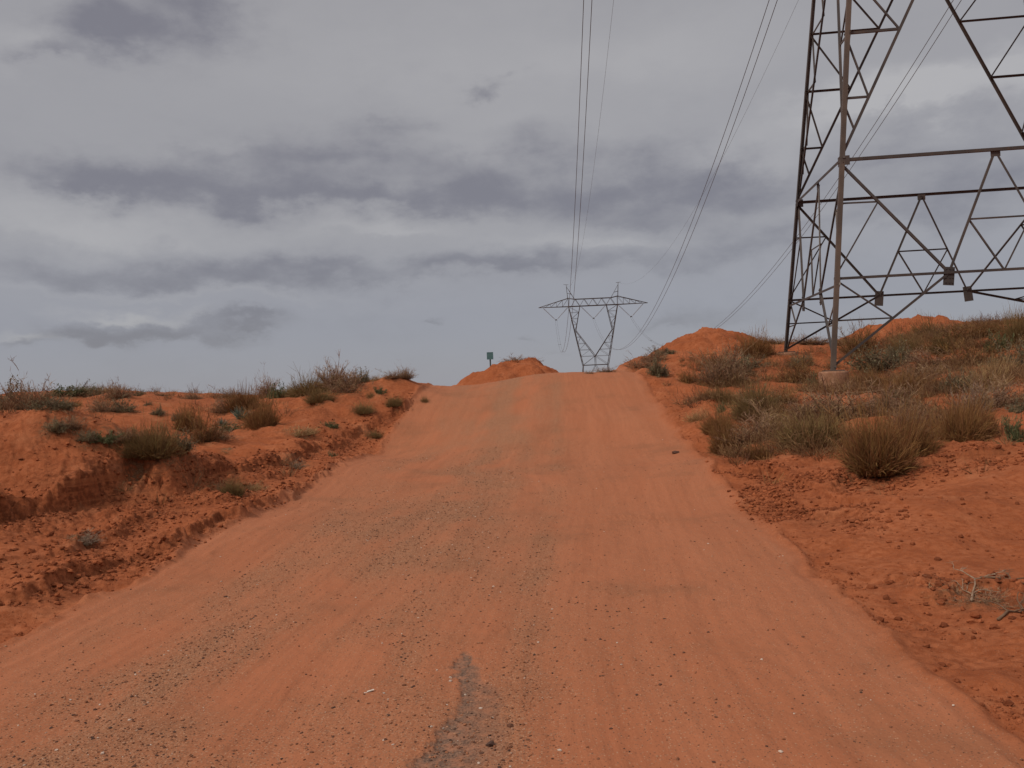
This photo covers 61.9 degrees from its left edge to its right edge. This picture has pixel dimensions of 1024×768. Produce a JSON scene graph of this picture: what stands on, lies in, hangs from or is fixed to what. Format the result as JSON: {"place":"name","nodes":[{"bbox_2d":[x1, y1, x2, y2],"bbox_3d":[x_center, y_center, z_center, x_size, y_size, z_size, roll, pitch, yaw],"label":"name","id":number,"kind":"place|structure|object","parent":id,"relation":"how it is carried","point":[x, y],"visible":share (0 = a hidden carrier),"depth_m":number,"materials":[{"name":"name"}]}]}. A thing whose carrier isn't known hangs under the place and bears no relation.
{"place":"outdoors","nodes":[
{"label":"outdoors","id":0,"kind":"place"},
{"bbox_2d":[0,366,1023,767],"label":"road","id":1,"kind":"structure","parent":0,"point":[602,418],"depth_m":6.04,"materials":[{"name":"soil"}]},
{"bbox_2d":[0,319,1023,746],"bbox_3d":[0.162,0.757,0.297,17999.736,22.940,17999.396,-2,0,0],"label":"ground","id":2,"kind":"structure","parent":0,"point":[84,483],"depth_m":11.01,"materials":[{"name":"soil"}]},
{"bbox_2d":[0,375,56,409],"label":"sagebrush","id":3,"kind":"object","parent":2,"relation":"on","point":[10,386],"visible":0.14,"depth_m":24.71,"materials":[{"name":"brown plant"}]},
{"bbox_2d":[0,356,72,410],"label":"desert shrub","id":4,"kind":"object","parent":2,"relation":"on","point":[38,396],"visible":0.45,"depth_m":24.01,"materials":[{"name":"brown plant"}]},
{"bbox_2d":[20,391,77,412],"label":"sagebrush","id":5,"kind":"object","parent":2,"relation":"on","point":[62,404],"visible":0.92,"depth_m":13.51,"materials":[{"name":"brown plant"}]},
{"bbox_2d":[41,416,75,433],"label":"sagebrush","id":6,"kind":"object","parent":2,"relation":"on","point":[56,424],"visible":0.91,"depth_m":12.95,"materials":[{"name":"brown plant"}]},
{"bbox_2d":[51,409,94,428],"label":"desert shrub","id":7,"kind":"object","parent":2,"relation":"on","point":[77,426],"visible":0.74,"depth_m":13.19,"materials":[{"name":"brown plant"}]},
{"bbox_2d":[49,383,100,396],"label":"leafy weed","id":8,"kind":"object","parent":2,"relation":"on","point":[68,391],"visible":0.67,"depth_m":31.45,"materials":[{"name":"green plant"}]},
{"bbox_2d":[60,527,104,545],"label":"dead shrub","id":9,"kind":"object","parent":2,"relation":"on","point":[86,540],"visible":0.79,"depth_m":9.62,"materials":[{"name":"plant"}]},
{"bbox_2d":[64,379,105,396],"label":"sagebrush","id":10,"kind":"object","parent":2,"relation":"on","point":[98,389],"visible":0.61,"depth_m":31.73,"materials":[{"name":"brown plant"}]},
{"bbox_2d":[74,423,99,441],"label":"sagebrush","id":11,"kind":"object","parent":2,"relation":"on","point":[89,436],"visible":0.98,"depth_m":13.01,"materials":[{"name":"green plant"}]},
{"bbox_2d":[81,393,124,412],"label":"desert shrub","id":12,"kind":"object","parent":2,"relation":"on","point":[102,408],"visible":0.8,"depth_m":25.28,"materials":[{"name":"brown plant"}]},
{"bbox_2d":[97,430,124,444],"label":"leafy weed","id":13,"kind":"object","parent":2,"relation":"on","point":[108,439],"visible":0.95,"depth_m":13.19,"materials":[{"name":"green plant"}]},
{"bbox_2d":[97,377,138,399],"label":"desert shrub","id":14,"kind":"object","parent":2,"relation":"on","point":[117,396],"visible":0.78,"depth_m":28.61,"materials":[{"name":"brown plant"}]},
{"bbox_2d":[105,393,141,412],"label":"sagebrush","id":15,"kind":"object","parent":2,"relation":"on","point":[129,409],"visible":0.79,"depth_m":25.66,"materials":[{"name":"brown plant"}]},
{"bbox_2d":[105,419,157,442],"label":"desert shrub","id":16,"kind":"object","parent":2,"relation":"on","point":[124,437],"visible":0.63,"depth_m":13.36,"materials":[{"name":"brown plant"}]},
{"bbox_2d":[106,414,165,458],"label":"broom shrub","id":17,"kind":"object","parent":2,"relation":"on","point":[130,454],"visible":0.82,"depth_m":13.21,"materials":[{"name":"plant"}]},
{"bbox_2d":[122,403,193,460],"bbox_3d":[-5.692,0.790,13.586,1.208,0.964,1.098,-5,-3,20],"label":"broom shrub","id":18,"kind":"object","parent":2,"relation":"on","point":[169,450],"visible":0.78,"depth_m":13.38,"materials":[{"name":"plant"}]},
{"bbox_2d":[167,427,198,450],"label":"sagebrush","id":19,"kind":"object","parent":2,"relation":"on","point":[190,444],"visible":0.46,"depth_m":13.96,"materials":[{"name":"brown plant"}]},
{"bbox_2d":[170,387,205,432],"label":"broom shrub","id":20,"kind":"object","parent":2,"relation":"on","point":[186,422],"visible":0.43,"depth_m":22.79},
{"bbox_2d":[178,390,206,399],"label":"desert shrub","id":21,"kind":"object","parent":2,"relation":"on","point":[195,395],"visible":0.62,"depth_m":34.35,"materials":[{"name":"brown plant"}]},
{"bbox_2d":[177,399,229,443],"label":"desert shrub","id":22,"kind":"object","parent":2,"relation":"on","point":[205,434],"visible":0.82,"depth_m":19.31,"materials":[{"name":"brown plant"}]},
{"bbox_2d":[189,422,239,441],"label":"desert shrub","id":23,"kind":"object","parent":2,"relation":"on","point":[222,437],"visible":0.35,"depth_m":19.84,"materials":[{"name":"brown plant"}]},
{"bbox_2d":[201,397,233,412],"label":"desert shrub","id":24,"kind":"object","parent":2,"relation":"on","point":[220,406],"visible":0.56,"depth_m":24.94,"materials":[{"name":"brown plant"}]},
{"bbox_2d":[212,475,247,495],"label":"broom shrub","id":25,"kind":"object","parent":2,"relation":"on","point":[236,490],"visible":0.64,"depth_m":13.55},
{"bbox_2d":[217,373,262,412],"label":"broom shrub","id":26,"kind":"object","parent":2,"relation":"on","point":[232,404],"visible":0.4,"depth_m":24.89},
{"bbox_2d":[231,406,250,418],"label":"spiky plant","id":27,"kind":"object","parent":2,"relation":"on","point":[238,412],"visible":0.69,"depth_m":23.37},
{"bbox_2d":[238,381,284,429],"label":"broom shrub","id":28,"kind":"object","parent":2,"relation":"on","point":[264,418],"visible":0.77,"depth_m":21.99,"materials":[{"name":"plant"}]},
{"bbox_2d":[252,362,279,398],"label":"desert shrub","id":29,"kind":"object","parent":2,"relation":"on","point":[267,388],"visible":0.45,"depth_m":34.51,"materials":[{"name":"brown plant"}]},
{"bbox_2d":[265,379,290,398],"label":"leafy weed","id":30,"kind":"object","parent":2,"relation":"on","point":[277,394],"visible":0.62,"depth_m":27.39,"materials":[{"name":"green plant"}]},
{"bbox_2d":[283,423,323,436],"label":"grass tussock","id":31,"kind":"object","parent":2,"relation":"on","point":[304,432],"depth_m":21.23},
{"bbox_2d":[282,364,334,397],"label":"broom shrub","id":32,"kind":"object","parent":2,"relation":"on","point":[305,388],"visible":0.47,"depth_m":26.34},
{"bbox_2d":[301,387,338,403],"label":"broom shrub","id":33,"kind":"object","parent":2,"relation":"on","point":[312,399],"visible":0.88,"depth_m":24.35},
{"bbox_2d":[307,349,355,389],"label":"desert shrub","id":34,"kind":"object","parent":2,"relation":"on","point":[331,374],"visible":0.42,"depth_m":26.44,"materials":[{"name":"brown plant"}]},
{"bbox_2d":[315,366,373,394],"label":"desert shrub","id":35,"kind":"object","parent":2,"relation":"on","point":[342,388],"visible":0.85,"depth_m":25.72,"materials":[{"name":"brown plant"}]},
{"bbox_2d":[349,398,377,413],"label":"broom shrub","id":36,"kind":"object","parent":2,"relation":"on","point":[362,410],"visible":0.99,"depth_m":23.74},
{"bbox_2d":[351,366,375,383],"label":"sagebrush","id":37,"kind":"object","parent":2,"relation":"on","point":[365,378],"visible":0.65,"depth_m":26.89,"materials":[{"name":"brown plant"}]},
{"bbox_2d":[377,369,406,378],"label":"desert shrub","id":38,"kind":"object","parent":2,"relation":"on","point":[390,376],"visible":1,"depth_m":26.53,"materials":[{"name":"brown plant"}]},
{"bbox_2d":[383,394,402,406],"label":"broom shrub","id":39,"kind":"object","parent":2,"relation":"on","point":[393,403],"visible":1,"depth_m":24.59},
{"bbox_2d":[390,358,415,378],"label":"desert shrub","id":40,"kind":"object","parent":2,"relation":"on","point":[406,375],"visible":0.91,"depth_m":26.84,"materials":[{"name":"brown plant"}]},
{"bbox_2d":[452,357,558,385],"bbox_3d":[-0.371,0.091,31.959,5.620,2.088,5.460,-2,0,0],"label":"dirt mound","id":41,"kind":"object","parent":2,"relation":"on","point":[505,370],"visible":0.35,"depth_m":30.70,"materials":[{"name":"soil"}]},
{"bbox_2d":[0,378,1023,732],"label":"dirt clods","id":42,"kind":"object","parent":2,"relation":"on","point":[780,484],"visible":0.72,"depth_m":10.80,"materials":[{"name":"soil"}]},
{"bbox_2d":[0,309,1023,491],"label":"scrub","id":43,"kind":"object","parent":2,"relation":"on","point":[812,444],"visible":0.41,"depth_m":20.34,"materials":[{"name":"plant"}]},
{"bbox_2d":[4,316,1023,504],"bbox_3d":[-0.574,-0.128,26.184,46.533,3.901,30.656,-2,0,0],"label":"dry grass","id":44,"kind":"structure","parent":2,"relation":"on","point":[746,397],"depth_m":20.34,"materials":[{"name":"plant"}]},
{"bbox_2d":[539,282,647,371],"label":"pylon","id":45,"kind":"object","parent":2,"relation":"on","point":[604,305],"visible":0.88,"depth_m":229.72,"materials":[{"name":"metal"}]},
{"bbox_2d":[555,0,591,351],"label":"conductor bundle","id":46,"kind":"object","parent":45,"relation":"hanging from","point":[577,156],"visible":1,"depth_m":60.45,"materials":[{"name":"metal"}]},
{"bbox_2d":[621,353,653,368],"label":"desert shrub","id":47,"kind":"object","parent":2,"relation":"on","point":[647,362],"visible":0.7,"depth_m":29.23,"materials":[{"name":"brown plant"}]},
{"bbox_2d":[635,348,675,362],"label":"desert shrub","id":48,"kind":"object","parent":2,"relation":"on","point":[651,356],"visible":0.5,"depth_m":30.24,"materials":[{"name":"brown plant"}]},
{"bbox_2d":[645,348,670,377],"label":"sagebrush","id":49,"kind":"object","parent":2,"relation":"on","point":[656,370],"visible":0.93,"depth_m":26.55,"materials":[{"name":"green plant"}]},
{"bbox_2d":[674,367,706,382],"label":"desert shrub","id":50,"kind":"object","parent":2,"relation":"on","point":[681,376],"visible":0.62,"depth_m":25.23,"materials":[{"name":"brown plant"}]},
{"bbox_2d":[681,403,711,421],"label":"grass tussock","id":51,"kind":"object","parent":2,"relation":"on","point":[699,415],"depth_m":19.82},
{"bbox_2d":[648,327,761,355],"bbox_3d":[7.569,-1.474,33.074,5.484,1.492,5.484,-2,0,0],"label":"dirt mound","id":52,"kind":"object","parent":2,"relation":"on","point":[702,339],"visible":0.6,"depth_m":31.61,"materials":[{"name":"soil"}]},
{"bbox_2d":[642,344,675,355],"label":"sagebrush","id":53,"kind":"object","parent":52,"relation":"on","point":[668,352],"visible":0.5,"depth_m":31.21,"materials":[{"name":"green plant"}]},
{"bbox_2d":[694,396,737,434],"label":"broom shrub","id":54,"kind":"object","parent":2,"relation":"on","point":[705,423],"visible":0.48,"depth_m":18.02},
{"bbox_2d":[708,379,737,404],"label":"broom shrub","id":55,"kind":"object","parent":2,"relation":"on","point":[722,395],"visible":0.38,"depth_m":20.41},
{"bbox_2d":[704,402,744,455],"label":"broom shrub","id":56,"kind":"object","parent":2,"relation":"on","point":[712,448],"visible":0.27,"depth_m":16.67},
{"bbox_2d":[687,336,763,385],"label":"desert shrub","id":57,"kind":"object","parent":2,"relation":"on","point":[718,369],"visible":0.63,"depth_m":24.70,"materials":[{"name":"plant"}]},
{"bbox_2d":[720,340,753,374],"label":"sagebrush","id":58,"kind":"object","parent":2,"relation":"on","point":[746,359],"visible":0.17,"depth_m":26.77,"materials":[{"name":"brown plant"}]},
{"bbox_2d":[732,323,776,357],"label":"broom shrub","id":59,"kind":"object","parent":2,"relation":"on","point":[764,347],"visible":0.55,"depth_m":30.51,"materials":[{"name":"plant"}]},
{"bbox_2d":[740,441,770,459],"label":"broom shrub","id":60,"kind":"object","parent":2,"relation":"on","point":[760,453],"visible":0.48,"depth_m":14.66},
{"bbox_2d":[723,367,788,419],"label":"broom shrub","id":61,"kind":"object","parent":2,"relation":"on","point":[745,407],"visible":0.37,"depth_m":18.43,"materials":[{"name":"plant"}]},
{"bbox_2d":[714,396,801,444],"bbox_3d":[4.744,0.720,16.567,1.715,0.970,1.815,-2,0,-20],"label":"desert shrub","id":62,"kind":"object","parent":2,"relation":"on","point":[747,434],"visible":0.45,"depth_m":16.38,"materials":[{"name":"brown plant"}]},
{"bbox_2d":[770,387,804,402],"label":"desert shrub","id":63,"kind":"object","parent":2,"relation":"on","point":[784,395],"visible":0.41,"depth_m":19.08,"materials":[{"name":"plant"}]},
{"bbox_2d":[767,353,827,383],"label":"desert shrub","id":64,"kind":"object","parent":2,"relation":"on","point":[800,372],"visible":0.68,"depth_m":25.60,"materials":[{"name":"brown plant"}]},
{"bbox_2d":[788,346,814,366],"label":"sagebrush","id":65,"kind":"object","parent":2,"relation":"on","point":[798,362],"visible":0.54,"depth_m":28.03,"materials":[{"name":"brown plant"}]},
{"bbox_2d":[759,399,854,448],"bbox_3d":[5.205,0.692,14.972,1.726,0.887,1.863,-6,-3,20],"label":"broom shrub","id":66,"kind":"object","parent":2,"relation":"on","point":[818,426],"visible":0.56,"depth_m":14.68,"materials":[{"name":"plant"}]},
{"bbox_2d":[792,333,828,344],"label":"desert shrub","id":67,"kind":"object","parent":2,"relation":"on","point":[810,342],"visible":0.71,"depth_m":33.57,"materials":[{"name":"plant"}]},
{"bbox_2d":[781,373,847,420],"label":"desert shrub","id":68,"kind":"object","parent":2,"relation":"on","point":[803,413],"visible":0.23,"depth_m":17.37,"materials":[{"name":"plant"}]},
{"bbox_2d":[795,373,887,421],"bbox_3d":[6.732,0.299,17.290,1.975,1.102,2.425,0,3,21],"label":"desert shrub","id":69,"kind":"object","parent":2,"relation":"on","point":[838,405],"visible":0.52,"depth_m":17.05,"materials":[{"name":"plant"}]},
{"bbox_2d":[831,314,884,353],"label":"desert shrub","id":70,"kind":"object","parent":2,"relation":"on","point":[854,342],"visible":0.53,"depth_m":30.07,"materials":[{"name":"plant"}]},
{"bbox_2d":[847,362,897,387],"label":"broom shrub","id":71,"kind":"object","parent":2,"relation":"on","point":[860,379],"visible":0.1,"depth_m":21.44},
{"bbox_2d":[818,367,932,476],"bbox_3d":[5.050,0.484,12.002,1.392,1.588,1.343,-2,0,-20],"label":"broom shrub","id":72,"kind":"object","parent":2,"relation":"on","point":[876,452],"visible":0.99,"depth_m":11.80,"materials":[{"name":"plant"}]},
{"bbox_2d":[844,339,910,373],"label":"sagebrush","id":73,"kind":"object","parent":2,"relation":"on","point":[873,362],"visible":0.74,"depth_m":25.95,"materials":[{"name":"green plant"}]},
{"bbox_2d":[844,373,937,416],"bbox_3d":[7.665,0.258,17.265,1.978,0.986,1.947,-3,0,9],"label":"desert shrub","id":74,"kind":"object","parent":2,"relation":"on","point":[885,402],"visible":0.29,"depth_m":16.98,"materials":[{"name":"plant"}]},
{"bbox_2d":[885,333,912,362],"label":"sagebrush","id":75,"kind":"object","parent":2,"relation":"on","point":[902,353],"visible":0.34,"depth_m":26.71,"materials":[{"name":"green plant"}]},
{"bbox_2d":[776,0,1023,388],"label":"pylon","id":76,"kind":"object","parent":2,"relation":"on","point":[950,272],"visible":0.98,"depth_m":26.59,"materials":[{"name":"grey metal"}]},
{"bbox_2d":[595,0,777,349],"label":"conductor bundle","id":77,"kind":"object","parent":76,"relation":"hanging from","point":[715,158],"visible":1,"depth_m":60.51,"materials":[{"name":"metal"}]},
{"bbox_2d":[630,1,960,345],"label":"conductor bundle","id":78,"kind":"object","parent":76,"relation":"hanging from","point":[859,147],"visible":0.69,"depth_m":58.15,"materials":[{"name":"metal"}]},
{"bbox_2d":[838,314,972,340],"bbox_3d":[17.333,-2.258,38.033,7.039,1.482,7.286,-3,0,39],"label":"dirt mound","id":79,"kind":"object","parent":2,"relation":"on","point":[888,326],"visible":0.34,"depth_m":36.15,"materials":[{"name":"soil"}]},
{"bbox_2d":[877,395,933,431],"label":"desert shrub","id":80,"kind":"object","parent":2,"relation":"on","point":[911,407],"visible":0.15,"depth_m":14.71,"materials":[{"name":"plant"}]},
{"bbox_2d":[887,328,925,351],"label":"broom shrub","id":81,"kind":"object","parent":2,"relation":"on","point":[907,341],"visible":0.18,"depth_m":28.18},
{"bbox_2d":[867,382,949,456],"bbox_3d":[5.944,0.518,12.881,1.214,1.248,1.143,0,-2,12],"label":"broom shrub","id":82,"kind":"object","parent":2,"relation":"on","point":[924,441],"visible":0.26,"depth_m":12.70,"materials":[{"name":"plant"}]},
{"bbox_2d":[876,354,947,382],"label":"desert shrub","id":83,"kind":"object","parent":2,"relation":"on","point":[924,368],"visible":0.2,"depth_m":22.27,"materials":[{"name":"plant"}]},
{"bbox_2d":[878,355,946,397],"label":"broom shrub","id":84,"kind":"object","parent":2,"relation":"on","point":[899,380],"visible":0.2,"depth_m":19.02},
{"bbox_2d":[906,310,945,337],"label":"broom shrub","id":85,"kind":"object","parent":2,"relation":"on","point":[925,328],"visible":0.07,"depth_m":32.88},
{"bbox_2d":[891,342,965,372],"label":"desert shrub","id":86,"kind":"object","parent":2,"relation":"on","point":[917,360],"visible":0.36,"depth_m":24.80,"materials":[{"name":"plant"}]},
{"bbox_2d":[927,320,952,336],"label":"desert shrub","id":87,"kind":"object","parent":2,"relation":"on","point":[941,325],"visible":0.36,"depth_m":30.69,"materials":[{"name":"plant"}]},
{"bbox_2d":[914,329,972,354],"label":"broom shrub","id":88,"kind":"object","parent":2,"relation":"on","point":[947,342],"visible":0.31,"depth_m":26.80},
{"bbox_2d":[932,367,973,392],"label":"sagebrush","id":89,"kind":"object","parent":2,"relation":"on","point":[955,380],"visible":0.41,"depth_m":18.27,"materials":[{"name":"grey plant"}]},
{"bbox_2d":[924,379,1003,442],"bbox_3d":[7.128,0.428,13.577,1.240,1.133,1.153,-2,3,-30],"label":"broom shrub","id":90,"kind":"object","parent":2,"relation":"on","point":[960,431],"visible":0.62,"depth_m":13.41,"materials":[{"name":"plant"}]},
{"bbox_2d":[919,320,1009,340],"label":"desert shrub","id":91,"kind":"object","parent":2,"relation":"on","point":[971,332],"visible":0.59,"depth_m":27.75,"materials":[{"name":"plant"}]},
{"bbox_2d":[918,574,1017,609],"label":"desert shrub","id":92,"kind":"object","parent":2,"relation":"on","point":[991,596],"visible":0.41,"depth_m":6.28,"materials":[{"name":"plant"}]},
{"bbox_2d":[924,328,1015,366],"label":"desert shrub","id":93,"kind":"object","parent":2,"relation":"on","point":[971,352],"visible":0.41,"depth_m":23.81,"materials":[{"name":"plant"}]},
{"bbox_2d":[947,386,1003,433],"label":"broom shrub","id":94,"kind":"object","parent":2,"relation":"on","point":[982,412],"visible":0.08,"depth_m":13.82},
{"bbox_2d":[947,560,1004,601],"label":"dead branch","id":95,"kind":"object","parent":2,"relation":"on","point":[973,592],"visible":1,"depth_m":6.52,"materials":[{"name":"grey wood"}]},
{"bbox_2d":[933,362,1023,408],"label":"desert shrub","id":96,"kind":"object","parent":2,"relation":"on","point":[1006,399],"visible":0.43,"depth_m":16.51,"materials":[{"name":"plant"}]},
{"bbox_2d":[951,347,1015,394],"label":"grass tussock","id":97,"kind":"object","parent":2,"relation":"on","point":[993,378],"depth_m":18.00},
{"bbox_2d":[948,375,1018,412],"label":"dead shrub","id":98,"kind":"object","parent":2,"relation":"on","point":[972,393],"visible":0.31,"depth_m":16.01,"materials":[{"name":"plant"}]},
{"bbox_2d":[974,317,1003,336],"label":"broom shrub","id":99,"kind":"object","parent":2,"relation":"on","point":[985,326],"visible":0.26,"depth_m":27.73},
{"bbox_2d":[971,592,1023,620],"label":"dead branch","id":100,"kind":"object","parent":2,"relation":"on","point":[1000,617],"visible":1,"depth_m":5.91,"materials":[{"name":"grey wood"}]},
{"bbox_2d":[982,328,1015,352],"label":"leafy weed","id":101,"kind":"object","parent":2,"relation":"on","point":[1003,342],"visible":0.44,"depth_m":24.86,"materials":[{"name":"brown plant"}]},
{"bbox_2d":[975,350,1023,373],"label":"grass tussock","id":102,"kind":"object","parent":2,"relation":"on","point":[1007,358],"depth_m":20.37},
{"bbox_2d":[977,333,1023,367],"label":"sagebrush","id":103,"kind":"object","parent":2,"relation":"on","point":[1020,353],"visible":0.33,"depth_m":22.14,"materials":[{"name":"grey plant"}]},
{"bbox_2d":[987,302,1023,345],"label":"broom shrub","id":104,"kind":"object","parent":2,"relation":"on","point":[1017,326],"visible":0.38,"depth_m":25.55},
{"bbox_2d":[1001,412,1023,441],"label":"leafy weed","id":105,"kind":"object","parent":2,"relation":"on","point":[1014,432],"visible":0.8,"depth_m":13.15,"materials":[{"name":"green plant"}]},
{"bbox_2d":[1004,392,1023,413],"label":"sagebrush","id":106,"kind":"object","parent":2,"relation":"on","point":[1019,408],"visible":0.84,"depth_m":15.56,"materials":[{"name":"grey plant"}]},
{"bbox_2d":[0,0,1023,394],"label":"sky","id":107,"kind":"structure","parent":0,"point":[194,193],"materials":[{"name":"grey"}]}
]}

